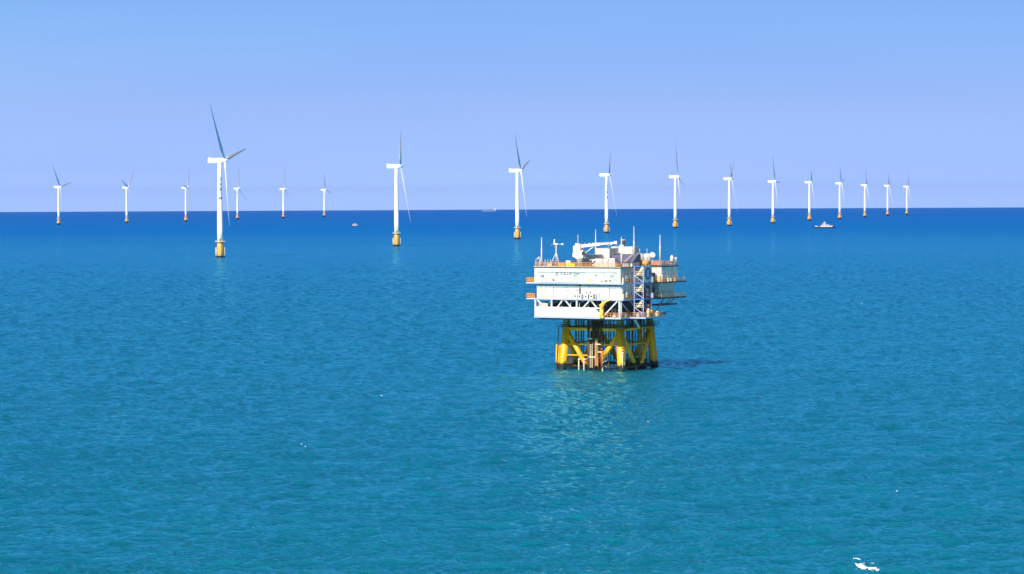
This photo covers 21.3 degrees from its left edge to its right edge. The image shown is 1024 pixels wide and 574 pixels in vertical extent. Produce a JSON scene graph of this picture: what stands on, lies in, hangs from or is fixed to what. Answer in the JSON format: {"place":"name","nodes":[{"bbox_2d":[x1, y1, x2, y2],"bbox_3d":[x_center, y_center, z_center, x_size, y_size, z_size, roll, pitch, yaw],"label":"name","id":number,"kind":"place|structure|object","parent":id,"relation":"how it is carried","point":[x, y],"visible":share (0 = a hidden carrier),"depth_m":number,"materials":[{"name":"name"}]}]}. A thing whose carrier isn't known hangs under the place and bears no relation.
{"place":"outdoors","nodes":[
{"label":"outdoors","id":0,"kind":"place"},
{"bbox_2d":[0,207,1023,573],"bbox_3d":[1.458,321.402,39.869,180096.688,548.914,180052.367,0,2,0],"label":"water","id":1,"kind":"structure","parent":0,"point":[804,397],"depth_m":669.28,"materials":[{"name":"blue liquid"}]},
{"bbox_2d":[53,167,70,224],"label":"wind turbine","id":2,"kind":"object","parent":1,"relation":"in","point":[58,218],"visible":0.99,"depth_m":6064.27,"materials":[{"name":"paint"}]},
{"bbox_2d":[122,171,133,222],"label":"wind turbine","id":3,"kind":"object","parent":1,"relation":"in","point":[127,219],"visible":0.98,"depth_m":6530.45,"materials":[{"name":"paint"}]},
{"bbox_2d":[182,169,192,221],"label":"wind turbine","id":4,"kind":"object","parent":1,"relation":"in","point":[185,218],"visible":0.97,"depth_m":6902.94,"materials":[{"name":"paint"}]},
{"bbox_2d":[208,105,244,256],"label":"wind turbine","id":5,"kind":"object","parent":1,"relation":"in","point":[219,250],"visible":0.99,"depth_m":2387.38,"materials":[{"name":"paint"}]},
{"bbox_2d":[234,173,244,219],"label":"wind turbine","id":6,"kind":"object","parent":1,"relation":"in","point":[237,217],"visible":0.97,"depth_m":7688.75,"materials":[{"name":"paint"}]},
{"bbox_2d":[280,177,287,217],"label":"wind turbine","id":7,"kind":"object","parent":1,"relation":"in","point":[283,215],"visible":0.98,"depth_m":8199.66,"materials":[{"name":"paint"}]},
{"bbox_2d":[321,171,330,216],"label":"wind turbine","id":8,"kind":"object","parent":1,"relation":"in","point":[325,189],"visible":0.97,"depth_m":8806.61,"materials":[{"name":"paint"}]},
{"bbox_2d":[387,138,409,245],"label":"wind turbine","id":9,"kind":"object","parent":1,"relation":"in","point":[396,233],"visible":0.96,"depth_m":2938.69,"materials":[{"name":"paint"}]},
{"bbox_2d":[509,137,529,238],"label":"wind turbine","id":10,"kind":"object","parent":1,"relation":"in","point":[517,232],"visible":0.99,"depth_m":3441.41,"materials":[{"name":"paint"}]},
{"bbox_2d":[526,259,685,371],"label":"offshore substation","id":11,"kind":"object","parent":1,"relation":"in","point":[576,293],"visible":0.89,"depth_m":777.02,"materials":[{"name":"yellow paint"}]},
{"bbox_2d":[585,254,602,265],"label":"container","id":12,"kind":"object","parent":11,"relation":"on","point":[590,259],"visible":0.54,"depth_m":778.84,"materials":[{"name":"grey metal"}]},
{"bbox_2d":[572,241,617,266],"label":"pedestal crane","id":13,"kind":"object","parent":11,"relation":"on","point":[579,253],"visible":1,"depth_m":774.51,"materials":[{"name":"white paint"}]},
{"bbox_2d":[595,258,605,266],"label":"roof cabinet","id":14,"kind":"object","parent":11,"relation":"on","point":[599,261],"visible":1,"depth_m":769.78,"materials":[{"name":"white metal"}]},
{"bbox_2d":[596,299,610,317],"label":"deck crane","id":15,"kind":"object","parent":11,"relation":"on","point":[601,306],"visible":1,"depth_m":766.17,"materials":[{"name":"metal"}]},
{"bbox_2d":[603,259,607,266],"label":"roof cabinet","id":16,"kind":"object","parent":11,"relation":"on","point":[605,261],"visible":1,"depth_m":768.91,"materials":[{"name":"white metal"}]},
{"bbox_2d":[596,248,617,258],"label":"container","id":17,"kind":"object","parent":11,"relation":"on","point":[604,251],"visible":0.41,"depth_m":780.80,"materials":[{"name":"white metal"}]},
{"bbox_2d":[606,244,611,257],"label":"boom rest","id":18,"kind":"object","parent":11,"relation":"on","point":[608,250],"visible":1,"depth_m":772.97,"materials":[{"name":"white paint"}]},
{"bbox_2d":[607,258,617,266],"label":"roof cabinet","id":19,"kind":"object","parent":11,"relation":"on","point":[613,260],"visible":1,"depth_m":768.32,"materials":[{"name":"white metal"}]},
{"bbox_2d":[611,246,638,253],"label":"container","id":20,"kind":"object","parent":11,"relation":"on","point":[627,249],"visible":0.32,"depth_m":785.25,"materials":[{"name":"white metal"}]},
{"bbox_2d":[640,260,648,265],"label":"life raft capsule","id":21,"kind":"object","parent":11,"relation":"on","point":[644,262],"visible":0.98,"depth_m":773.31,"materials":[{"name":"beige paint"}]},
{"bbox_2d":[644,253,650,263],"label":"vented tank","id":22,"kind":"object","parent":11,"relation":"on","point":[647,256],"visible":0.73,"depth_m":782.44,"materials":[{"name":"white metal"}]},
{"bbox_2d":[644,265,651,281],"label":"emblem banner","id":23,"kind":"object","parent":11,"relation":"attached to","point":[647,273],"visible":1,"depth_m":769.19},
{"bbox_2d":[659,246,660,263],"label":"lightning mast","id":24,"kind":"object","parent":11,"relation":"on","point":[659,254],"visible":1,"depth_m":784.96,"materials":[{"name":"white metal"}]},
{"bbox_2d":[600,150,616,232],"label":"wind turbine","id":25,"kind":"object","parent":1,"relation":"in","point":[606,175],"visible":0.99,"depth_m":4035.16,"materials":[{"name":"paint"}]},
{"bbox_2d":[380,303,896,570],"bbox_3d":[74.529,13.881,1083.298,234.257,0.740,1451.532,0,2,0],"label":"sea foam","id":26,"kind":"object","parent":1,"relation":"on","point":[860,565],"visible":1,"depth_m":361.51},
{"bbox_2d":[669,152,683,227],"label":"wind turbine","id":27,"kind":"object","parent":1,"relation":"in","point":[675,219],"visible":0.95,"depth_m":4706.77,"materials":[{"name":"paint"}]},
{"bbox_2d":[724,161,737,225],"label":"wind turbine","id":28,"kind":"object","parent":1,"relation":"in","point":[729,221],"visible":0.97,"depth_m":5065.28,"materials":[{"name":"paint"}]},
{"bbox_2d":[768,163,780,222],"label":"wind turbine","id":29,"kind":"object","parent":1,"relation":"in","point":[772,182],"visible":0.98,"depth_m":5560.99,"materials":[{"name":"paint"}]},
{"bbox_2d":[805,174,815,220],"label":"wind turbine","id":30,"kind":"object","parent":1,"relation":"in","point":[809,208],"visible":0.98,"depth_m":6264.34,"materials":[{"name":"paint"}]},
{"bbox_2d":[814,222,834,227],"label":"work vessel","id":31,"kind":"object","parent":1,"relation":"on","point":[824,225],"visible":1,"depth_m":4569.10,"materials":[{"name":"white paint"}]},
{"bbox_2d":[835,171,844,218],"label":"wind turbine","id":32,"kind":"object","parent":1,"relation":"in","point":[840,213],"visible":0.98,"depth_m":6673.09,"materials":[{"name":"paint"}]},
{"bbox_2d":[861,179,869,216],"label":"wind turbine","id":33,"kind":"object","parent":1,"relation":"in","point":[864,214],"visible":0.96,"depth_m":7434.37,"materials":[{"name":"paint"}]},
{"bbox_2d":[884,177,891,215],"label":"wind turbine","id":34,"kind":"object","parent":1,"relation":"in","point":[887,195],"visible":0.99,"depth_m":8081.33,"materials":[{"name":"paint"}]},
{"bbox_2d":[903,180,910,214],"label":"wind turbine","id":35,"kind":"object","parent":1,"relation":"in","point":[906,212],"visible":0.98,"depth_m":8466.96,"materials":[{"name":"paint"}]},
{"bbox_2d":[0,0,1023,211],"label":"sky","id":36,"kind":"structure","parent":0,"point":[929,94],"materials":[{"name":"blue"}]},
{"bbox_2d":[552,239,562,264],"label":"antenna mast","id":37,"kind":"object","parent":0,"point":[554,244],"visible":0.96,"depth_m":781.79,"materials":[{"name":"white metal"}]},
{"bbox_2d":[612,253,640,266],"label":"plant house","id":38,"kind":"structure","parent":0,"point":[634,259],"depth_m":771.05,"materials":[{"name":"white paint"}]}
]}

